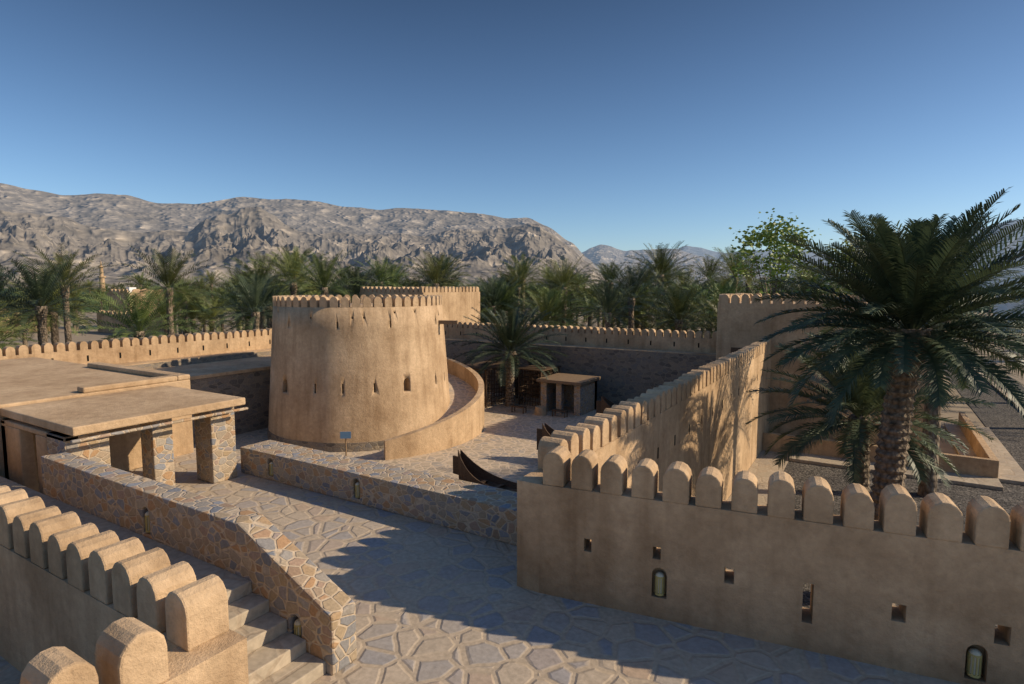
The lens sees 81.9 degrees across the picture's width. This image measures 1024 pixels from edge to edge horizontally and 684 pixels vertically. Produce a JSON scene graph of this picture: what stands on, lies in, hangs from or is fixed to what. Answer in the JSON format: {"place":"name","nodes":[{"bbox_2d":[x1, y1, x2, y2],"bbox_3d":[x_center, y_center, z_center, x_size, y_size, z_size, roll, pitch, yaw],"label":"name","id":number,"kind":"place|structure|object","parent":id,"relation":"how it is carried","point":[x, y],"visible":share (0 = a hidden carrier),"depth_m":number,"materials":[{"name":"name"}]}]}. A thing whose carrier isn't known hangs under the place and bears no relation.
{"place":"outdoors","nodes":[
{"label":"outdoors","id":0,"kind":"place"},
{"bbox_2d":[41,452,356,674],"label":"stair side wall","id":1,"kind":"structure","parent":0,"point":[291,582],"depth_m":9.25,"materials":[{"name":"stone"}]},
{"bbox_2d":[0,206,605,287],"bbox_3d":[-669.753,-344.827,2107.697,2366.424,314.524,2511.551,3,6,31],"label":"mountain cliffs","id":2,"kind":"structure","parent":0,"point":[220,240],"depth_m":1887.88,"materials":[{"name":"stone"}]},
{"bbox_2d":[0,183,600,274],"bbox_3d":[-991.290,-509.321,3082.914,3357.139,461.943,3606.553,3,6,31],"label":"mountain range","id":3,"kind":"structure","parent":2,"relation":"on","point":[122,213],"depth_m":2795.14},
{"bbox_2d":[240,440,516,545],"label":"low stone wall","id":4,"kind":"structure","parent":0,"point":[486,511],"depth_m":14.06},
{"bbox_2d":[193,392,595,482],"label":"courtyard floor","id":5,"kind":"structure","parent":0,"point":[503,444],"depth_m":32.20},
{"bbox_2d":[190,369,269,444],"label":"stone wall","id":6,"kind":"structure","parent":5,"relation":"on","point":[252,388],"depth_m":35.00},
{"bbox_2d":[153,355,270,379],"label":"range roof","id":7,"kind":"structure","parent":6,"relation":"on","point":[217,368],"depth_m":35.60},
{"bbox_2d":[267,429,383,451],"bbox_3d":[-9.157,5.032,36.310,10.920,0.470,10.920,3,6,31],"label":"tower base","id":8,"kind":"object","parent":5,"relation":"on","point":[354,447],"depth_m":31.06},
{"bbox_2d":[268,303,449,442],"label":"round tower","id":9,"kind":"structure","parent":8,"relation":"on","point":[361,373],"depth_m":31.36,"materials":[{"name":"paint"}]},
{"bbox_2d":[273,295,441,307],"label":"tower battlements","id":10,"kind":"object","parent":9,"relation":"on","point":[330,301],"visible":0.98,"depth_m":31.69,"materials":[{"name":"paint"}]},
{"bbox_2d":[379,373,475,456],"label":"ramp","id":11,"kind":"structure","parent":5,"relation":"on","point":[462,393],"depth_m":37.45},
{"bbox_2d":[384,357,483,459],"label":"curved ramp wall","id":12,"kind":"structure","parent":5,"relation":"on","point":[465,423],"depth_m":31.81,"materials":[{"name":"paint"}]},
{"bbox_2d":[453,449,516,491],"bbox_3d":[-0.702,5.596,24.497,4.975,1.531,1.049,5,7,40],"label":"wooden boat","id":13,"kind":"object","parent":5,"relation":"on","point":[466,468],"visible":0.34,"depth_m":25.39,"materials":[{"name":"brown wood"}]},
{"bbox_2d":[466,361,517,407],"bbox_3d":[-1.834,3.100,44.635,2.900,2.780,4.600,3,6,31],"label":"wooden shelter","id":14,"kind":"object","parent":5,"relation":"on","point":[486,375],"visible":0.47,"depth_m":43.52,"materials":[{"name":"brown wood"}]},
{"bbox_2d":[448,301,567,406],"bbox_3d":[-0.372,0.899,42.454,8.623,7.566,8.545,-1,5,-8],"label":"courtyard palm","id":15,"kind":"object","parent":5,"relation":"on","point":[510,335],"visible":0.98,"depth_m":41.93,"materials":[{"name":"green plant"}]},
{"bbox_2d":[517,364,560,405],"bbox_3d":[2.045,3.202,44.076,2.100,2.680,3.100,3,6,31],"label":"wooden shelter","id":16,"kind":"object","parent":5,"relation":"on","point":[532,368],"visible":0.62,"depth_m":43.29,"materials":[{"name":"brown wood"}]},
{"bbox_2d":[537,423,553,449],"bbox_3d":[3.572,5.095,28.268,5.624,1.831,1.419,3,6,31],"label":"dhow boat","id":17,"kind":"object","parent":5,"relation":"on","point":[546,430],"visible":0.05,"depth_m":29.64,"materials":[{"name":"brown wood"}]},
{"bbox_2d":[541,381,596,415],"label":"court hut walls","id":18,"kind":"structure","parent":5,"relation":"on","point":[582,400],"depth_m":40.79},
{"bbox_2d":[536,373,600,385],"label":"flat roof","id":19,"kind":"structure","parent":18,"relation":"on","point":[569,379],"depth_m":40.62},
{"bbox_2d":[596,396,615,413],"bbox_3d":[7.744,4.416,35.591,5.823,1.831,1.408,3,6,31],"label":"dhow boat","id":20,"kind":"object","parent":5,"relation":"on","point":[603,404],"visible":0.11,"depth_m":36.94,"materials":[{"name":"brown wood"}]},
{"bbox_2d":[517,349,771,592],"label":"curtain wall","id":21,"kind":"structure","parent":5,"relation":"on","point":[725,441],"depth_m":19.18,"materials":[{"name":"paint"}]},
{"bbox_2d":[538,339,770,469],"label":"battlements","id":22,"kind":"object","parent":21,"relation":"on","point":[597,431],"depth_m":14.53,"materials":[{"name":"paint"}]},
{"bbox_2d":[0,307,1023,454],"bbox_3d":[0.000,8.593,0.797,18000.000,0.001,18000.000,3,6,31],"label":"ground","id":23,"kind":"structure","parent":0,"point":[948,448],"depth_m":96.06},
{"bbox_2d":[0,266,33,347],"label":"grove palm","id":24,"kind":"object","parent":23,"relation":"on","point":[1,283],"visible":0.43,"depth_m":55.08,"materials":[{"name":"green plant"}]},
{"bbox_2d":[0,298,37,349],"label":"grove palm","id":25,"kind":"object","parent":23,"relation":"on","point":[7,327],"visible":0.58,"depth_m":38.98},
{"bbox_2d":[0,309,38,355],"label":"grove palm","id":26,"kind":"object","parent":23,"relation":"on","point":[3,324],"visible":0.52,"depth_m":50.36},
{"bbox_2d":[4,306,58,346],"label":"grove palm","id":27,"kind":"object","parent":23,"relation":"on","point":[25,341],"visible":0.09,"depth_m":74.00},
{"bbox_2d":[0,290,84,344],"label":"grove palm","id":28,"kind":"object","parent":23,"relation":"on","point":[48,323],"visible":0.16,"depth_m":60.42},
{"bbox_2d":[0,257,108,345],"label":"grove palm","id":29,"kind":"object","parent":23,"relation":"on","point":[41,310],"visible":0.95,"depth_m":43.59,"materials":[{"name":"green plant"}]},
{"bbox_2d":[4,274,105,350],"bbox_3d":[-45.996,-1.984,59.383,9.064,10.181,9.590,2,6,19],"label":"grove palm","id":30,"kind":"object","parent":23,"relation":"on","point":[52,325],"visible":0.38,"depth_m":59.12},
{"bbox_2d":[8,243,117,342],"bbox_3d":[-41.270,-2.706,54.589,8.336,12.504,8.846,-1,5,-13],"label":"grove palm","id":31,"kind":"object","parent":23,"relation":"on","point":[67,331],"visible":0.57,"depth_m":54.45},
{"bbox_2d":[0,357,193,477],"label":"building","id":32,"kind":"structure","parent":23,"relation":"on","point":[30,380],"depth_m":18.60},
{"bbox_2d":[65,281,199,340],"bbox_3d":[-26.837,0.165,42.417,8.045,9.036,8.512,1,6,16],"label":"grove palm","id":33,"kind":"object","parent":23,"relation":"on","point":[140,316],"visible":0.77,"depth_m":42.00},
{"bbox_2d":[107,289,161,310],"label":"house","id":34,"kind":"structure","parent":23,"relation":"on","point":[115,297],"depth_m":122.79,"materials":[{"name":"paint"}]},
{"bbox_2d":[97,310,176,335],"bbox_3d":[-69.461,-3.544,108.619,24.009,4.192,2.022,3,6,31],"label":"house","id":35,"kind":"structure","parent":23,"relation":"on","point":[105,318],"depth_m":110.70,"materials":[{"name":"paint"}]},
{"bbox_2d":[107,244,220,334],"bbox_3d":[-29.743,-2.245,51.096,8.654,12.232,8.155,0,5,1],"label":"grove palm","id":36,"kind":"object","parent":23,"relation":"on","point":[169,275],"visible":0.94,"depth_m":50.51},
{"bbox_2d":[123,290,209,337],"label":"grove palm","id":37,"kind":"object","parent":23,"relation":"on","point":[175,310],"visible":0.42,"depth_m":60.54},
{"bbox_2d":[157,275,215,333],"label":"grove palm","id":38,"kind":"object","parent":23,"relation":"on","point":[186,306],"visible":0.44,"depth_m":64.87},
{"bbox_2d":[159,296,224,333],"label":"grove palm","id":39,"kind":"object","parent":23,"relation":"on","point":[197,313],"visible":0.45,"depth_m":69.61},
{"bbox_2d":[130,351,270,368],"bbox_3d":[-20.504,3.025,38.300,1.600,4.100,37.000,3,6,31],"label":"wall stone","id":40,"kind":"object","parent":23,"relation":"on","point":[198,360],"depth_m":37.69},
{"bbox_2d":[0,328,271,365],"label":"parapet wall","id":41,"kind":"structure","parent":40,"relation":"on","point":[135,351],"depth_m":36.04,"materials":[{"name":"paint"}]},
{"bbox_2d":[188,295,239,332],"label":"grove palm","id":42,"kind":"object","parent":23,"relation":"on","point":[212,321],"visible":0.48,"depth_m":73.36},
{"bbox_2d":[202,286,230,331],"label":"grove palm","id":43,"kind":"object","parent":23,"relation":"on","point":[222,326],"visible":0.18,"depth_m":90.03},
{"bbox_2d":[208,288,266,331],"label":"grove palm","id":44,"kind":"object","parent":23,"relation":"on","point":[232,297],"visible":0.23,"depth_m":82.90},
{"bbox_2d":[216,294,271,332],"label":"grove palm","id":45,"kind":"object","parent":23,"relation":"on","point":[247,325],"visible":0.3,"depth_m":67.17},
{"bbox_2d":[199,272,297,331],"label":"grove palm","id":46,"kind":"object","parent":23,"relation":"on","point":[256,291],"visible":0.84,"depth_m":47.58,"materials":[{"name":"green plant"}]},
{"bbox_2d":[216,251,290,328],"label":"grove palm","id":47,"kind":"object","parent":23,"relation":"on","point":[262,271],"visible":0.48,"depth_m":62.52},
{"bbox_2d":[229,276,305,328],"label":"grove palm","id":48,"kind":"object","parent":23,"relation":"on","point":[269,323],"visible":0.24,"depth_m":62.11,"materials":[{"name":"green plant"}]},
{"bbox_2d":[247,246,332,295],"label":"grove palm","id":49,"kind":"object","parent":23,"relation":"on","point":[289,262],"visible":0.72,"depth_m":59.52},
{"bbox_2d":[262,246,326,288],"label":"grove palm","id":50,"kind":"object","parent":23,"relation":"on","point":[281,259],"visible":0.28,"depth_m":81.27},
{"bbox_2d":[276,249,369,299],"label":"grove palm","id":51,"kind":"object","parent":23,"relation":"on","point":[322,275],"visible":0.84,"depth_m":54.69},
{"bbox_2d":[317,266,390,302],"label":"grove palm","id":52,"kind":"object","parent":23,"relation":"on","point":[355,288],"visible":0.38,"depth_m":61.99,"materials":[{"name":"green plant"}]},
{"bbox_2d":[354,256,409,286],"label":"grove palm","id":53,"kind":"object","parent":23,"relation":"on","point":[381,269],"visible":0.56,"depth_m":84.72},
{"bbox_2d":[369,263,419,286],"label":"grove palm","id":54,"kind":"object","parent":23,"relation":"on","point":[399,278],"visible":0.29,"depth_m":92.31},
{"bbox_2d":[359,286,479,322],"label":"tower","id":55,"kind":"structure","parent":23,"relation":"on","point":[458,303],"depth_m":55.16,"materials":[{"name":"paint"}]},
{"bbox_2d":[401,250,471,286],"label":"grove palm","id":56,"kind":"object","parent":23,"relation":"on","point":[435,270],"visible":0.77,"depth_m":65.36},
{"bbox_2d":[409,269,473,286],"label":"grove palm","id":57,"kind":"object","parent":23,"relation":"on","point":[443,283],"visible":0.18,"depth_m":71.59,"materials":[{"name":"green plant"}]},
{"bbox_2d":[415,254,472,286],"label":"grove palm","id":58,"kind":"object","parent":23,"relation":"on","point":[451,269],"visible":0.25,"depth_m":97.42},
{"bbox_2d":[459,276,529,322],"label":"grove palm","id":59,"kind":"object","parent":23,"relation":"on","point":[491,295],"visible":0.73,"depth_m":62.69,"materials":[{"name":"green plant"}]},
{"bbox_2d":[472,277,539,324],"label":"grove palm","id":60,"kind":"object","parent":23,"relation":"on","point":[507,293],"visible":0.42,"depth_m":63.76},
{"bbox_2d":[0,288,1022,312],"bbox_3d":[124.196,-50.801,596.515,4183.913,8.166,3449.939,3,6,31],"label":"grove canopy","id":61,"kind":"object","parent":23,"relation":"on","point":[93,303],"depth_m":214.26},
{"bbox_2d":[495,264,545,313],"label":"grove palm","id":62,"kind":"object","parent":23,"relation":"on","point":[519,275],"visible":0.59,"depth_m":86.15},
{"bbox_2d":[494,251,551,314],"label":"grove palm","id":63,"kind":"object","parent":23,"relation":"on","point":[524,265],"visible":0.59,"depth_m":91.41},
{"bbox_2d":[510,288,587,326],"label":"grove palm","id":64,"kind":"object","parent":23,"relation":"on","point":[543,307],"visible":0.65,"depth_m":58.43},
{"bbox_2d":[515,282,594,325],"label":"grove palm","id":65,"kind":"object","parent":23,"relation":"on","point":[555,292],"visible":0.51,"depth_m":61.52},
{"bbox_2d":[528,255,598,325],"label":"grove palm","id":66,"kind":"object","parent":23,"relation":"on","point":[565,273],"visible":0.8,"depth_m":66.02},
{"bbox_2d":[549,268,598,325],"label":"grove palm","id":67,"kind":"object","parent":23,"relation":"on","point":[572,278],"visible":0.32,"depth_m":94.62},
{"bbox_2d":[445,340,715,404],"bbox_3d":[2.555,2.242,46.737,28.800,4.100,1.600,3,6,31],"label":"wall stone","id":68,"kind":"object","parent":23,"relation":"on","point":[624,375],"depth_m":42.89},
{"bbox_2d":[444,322,716,355],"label":"parapet wall","id":69,"kind":"structure","parent":68,"relation":"on","point":[617,338],"depth_m":43.78,"materials":[{"name":"paint"}]},
{"bbox_2d":[569,283,602,325],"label":"grove palm","id":70,"kind":"object","parent":23,"relation":"on","point":[589,289],"visible":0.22,"depth_m":93.91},
{"bbox_2d":[570,293,603,326],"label":"grove palm","id":71,"kind":"object","parent":23,"relation":"on","point":[587,309],"visible":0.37,"depth_m":84.85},
{"bbox_2d":[584,295,627,328],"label":"grove palm","id":72,"kind":"object","parent":23,"relation":"on","point":[613,323],"visible":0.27,"depth_m":70.55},
{"bbox_2d":[587,261,629,327],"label":"grove palm","id":73,"kind":"object","parent":23,"relation":"on","point":[607,273],"visible":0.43,"depth_m":102.63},
{"bbox_2d":[568,279,652,328],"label":"grove palm","id":74,"kind":"object","parent":23,"relation":"on","point":[608,299],"visible":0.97,"depth_m":53.82,"materials":[{"name":"green plant"}]},
{"bbox_2d":[586,261,675,328],"bbox_3d":[12.048,-2.658,60.544,9.622,11.309,9.400,-1,5,-8],"label":"grove palm","id":75,"kind":"object","parent":23,"relation":"on","point":[631,279],"visible":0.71,"depth_m":59.68,"materials":[{"name":"green plant"}]},
{"bbox_2d":[597,289,672,329],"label":"grove palm","id":76,"kind":"object","parent":23,"relation":"on","point":[638,325],"visible":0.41,"depth_m":63.43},
{"bbox_2d":[611,280,670,331],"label":"grove palm","id":77,"kind":"object","parent":23,"relation":"on","point":[641,328],"visible":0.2,"depth_m":64.22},
{"bbox_2d":[619,241,703,317],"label":"grove palm","id":78,"kind":"object","parent":23,"relation":"on","point":[663,264],"visible":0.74,"depth_m":72.72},
{"bbox_2d":[639,262,692,327],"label":"grove palm","id":79,"kind":"object","parent":23,"relation":"on","point":[667,274],"visible":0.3,"depth_m":81.20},
{"bbox_2d":[635,302,704,336],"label":"grove palm","id":80,"kind":"object","parent":23,"relation":"on","point":[652,320],"visible":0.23,"depth_m":57.37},
{"bbox_2d":[631,278,718,336],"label":"grove palm","id":81,"kind":"object","parent":23,"relation":"on","point":[679,302],"visible":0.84,"depth_m":52.43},
{"bbox_2d":[668,280,710,332],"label":"grove palm","id":82,"kind":"object","parent":23,"relation":"on","point":[686,291],"visible":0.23,"depth_m":79.05,"materials":[{"name":"green plant"}]},
{"bbox_2d":[667,263,715,330],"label":"grove palm","id":83,"kind":"object","parent":23,"relation":"on","point":[688,277],"visible":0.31,"depth_m":90.16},
{"bbox_2d":[677,296,718,337],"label":"grove palm","id":84,"kind":"object","parent":23,"relation":"on","point":[715,309],"visible":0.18,"depth_m":48.36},
{"bbox_2d":[684,256,725,326],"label":"grove palm","id":85,"kind":"object","parent":23,"relation":"on","point":[709,268],"visible":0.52,"depth_m":103.68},
{"bbox_2d":[683,275,762,331],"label":"grove palm","id":86,"kind":"object","parent":23,"relation":"on","point":[726,291],"visible":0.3,"depth_m":58.05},
{"bbox_2d":[697,243,776,292],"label":"grove palm","id":87,"kind":"object","parent":23,"relation":"on","point":[730,263],"visible":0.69,"depth_m":75.49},
{"bbox_2d":[714,255,777,292],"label":"grove palm","id":88,"kind":"object","parent":23,"relation":"on","point":[747,269],"visible":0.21,"depth_m":87.62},
{"bbox_2d":[702,208,843,320],"bbox_3d":[24.084,-4.138,53.334,11.679,15.587,12.554,3,6,31],"label":"ghaf tree","id":89,"kind":"object","parent":23,"relation":"on","point":[769,236],"visible":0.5,"depth_m":52.15,"materials":[{"name":"green plant"}]},
{"bbox_2d":[539,480,1023,683],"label":"parapet wall","id":90,"kind":"structure","parent":23,"relation":"on","point":[956,601],"depth_m":8.64,"materials":[{"name":"paint"}]},
{"bbox_2d":[145,461,981,674],"bbox_3d":[0.502,3.719,9.186,19.699,1.197,5.122,3,6,31],"label":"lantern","id":91,"kind":"object","parent":90,"relation":"attached to","point":[975,651],"visible":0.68,"depth_m":8.44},
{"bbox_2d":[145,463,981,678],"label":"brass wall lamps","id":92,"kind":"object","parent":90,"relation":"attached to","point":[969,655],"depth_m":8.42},
{"bbox_2d":[543,446,1023,550],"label":"battlements","id":93,"kind":"object","parent":90,"relation":"on","point":[989,522],"visible":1,"depth_m":8.54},
{"bbox_2d":[764,272,846,298],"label":"grove palm","id":94,"kind":"object","parent":23,"relation":"on","point":[812,290],"visible":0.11,"depth_m":49.45,"materials":[{"name":"green plant"}]},
{"bbox_2d":[716,293,927,446],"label":"tower","id":95,"kind":"structure","parent":23,"relation":"on","point":[739,315],"depth_m":32.41,"materials":[{"name":"paint"}]},
{"bbox_2d":[813,238,871,295],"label":"ghaf tree","id":96,"kind":"object","parent":23,"relation":"on","point":[842,243],"visible":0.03,"depth_m":51.47,"materials":[{"name":"green plant"}]},
{"bbox_2d":[762,412,998,477],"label":"low wall","id":97,"kind":"structure","parent":23,"relation":"on","point":[984,462],"depth_m":29.02,"materials":[{"name":"paint"}]},
{"bbox_2d":[789,423,1023,490],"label":"garden platform","id":98,"kind":"structure","parent":23,"relation":"on","point":[1011,471],"depth_m":28.38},
{"bbox_2d":[944,364,1023,470],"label":"road","id":99,"kind":"structure","parent":23,"relation":"on","point":[1003,423],"depth_m":38.81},
{"bbox_2d":[969,313,1023,384],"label":"grove palm","id":100,"kind":"object","parent":23,"relation":"on","point":[989,358],"visible":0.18,"depth_m":36.14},
{"bbox_2d":[993,295,1023,331],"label":"white building","id":101,"kind":"structure","parent":23,"relation":"on","point":[1006,306],"depth_m":116.01,"materials":[{"name":"paint"}]},
{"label":"terrace","id":102,"kind":"structure","parent":23,"relation":"on","visible":0},
{"bbox_2d":[0,544,248,683],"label":"parapet wall","id":103,"kind":"structure","parent":102,"relation":"on","point":[41,609],"depth_m":7.23,"materials":[{"name":"paint"}]},
{"bbox_2d":[0,485,228,683],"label":"battlements","id":104,"kind":"object","parent":103,"relation":"on","point":[155,592],"visible":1,"depth_m":6.15,"materials":[{"name":"paint"}]},
{"bbox_2d":[0,452,537,683],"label":"terrace floor","id":105,"kind":"structure","parent":102,"relation":"on","point":[436,604],"depth_m":10.97,"materials":[{"name":"stone"}]},
{"bbox_2d":[0,385,244,493],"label":"portico plaster","id":106,"kind":"object","parent":105,"relation":"on","point":[26,429],"visible":0.73,"depth_m":14.59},
{"bbox_2d":[46,407,247,486],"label":"stone pillars","id":107,"kind":"structure","parent":105,"relation":"on","point":[215,441],"depth_m":14.97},
{"bbox_2d":[0,476,325,683],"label":"stair steps","id":108,"kind":"structure","parent":105,"relation":"on","point":[277,653],"depth_m":8.37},
{"bbox_2d":[439,593,959,683],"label":"terrace floor","id":109,"kind":"structure","parent":102,"relation":"on","point":[539,638],"depth_m":8.48,"materials":[{"name":"stone"}]},
{"bbox_2d":[0,0,1023,252],"label":"sky","id":110,"kind":"structure","parent":0,"point":[625,125],"materials":[{"name":"blue"}]},
{"bbox_2d":[582,244,773,287],"bbox_3d":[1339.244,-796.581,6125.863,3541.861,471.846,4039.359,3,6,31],"label":"mountain range","id":111,"kind":"structure","parent":0,"point":[601,254],"depth_m":5675.42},
{"bbox_2d":[678,219,1023,287],"bbox_3d":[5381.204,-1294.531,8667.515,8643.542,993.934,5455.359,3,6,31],"label":"mountain range","id":112,"kind":"structure","parent":0,"point":[699,251],"depth_m":8182.68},
{"bbox_2d":[727,452,1023,627],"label":"garden gravel","id":113,"kind":"structure","parent":0,"point":[1009,498],"depth_m":25.06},
{"bbox_2d":[726,450,788,570],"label":"ground","id":114,"kind":"structure","parent":113,"relation":"on","point":[762,468],"depth_m":27.77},
{"bbox_2d":[744,331,999,491],"bbox_3d":[11.650,3.191,19.861,7.240,7.177,7.163,-5,7,-43],"label":"garden palm","id":115,"kind":"object","parent":113,"relation":"on","point":[860,425],"visible":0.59,"depth_m":19.16,"materials":[{"name":"green plant"}]},
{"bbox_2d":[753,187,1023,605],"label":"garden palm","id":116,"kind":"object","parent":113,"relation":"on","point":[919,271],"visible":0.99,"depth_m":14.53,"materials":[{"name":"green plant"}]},
{"bbox_2d":[800,215,1023,496],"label":"garden palm","id":117,"kind":"object","parent":113,"relation":"on","point":[924,489],"visible":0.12,"depth_m":23.95,"materials":[{"name":"green plant"}]},
{"bbox_2d":[963,339,1023,386],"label":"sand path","id":118,"kind":"structure","parent":0,"point":[1014,373],"depth_m":61.18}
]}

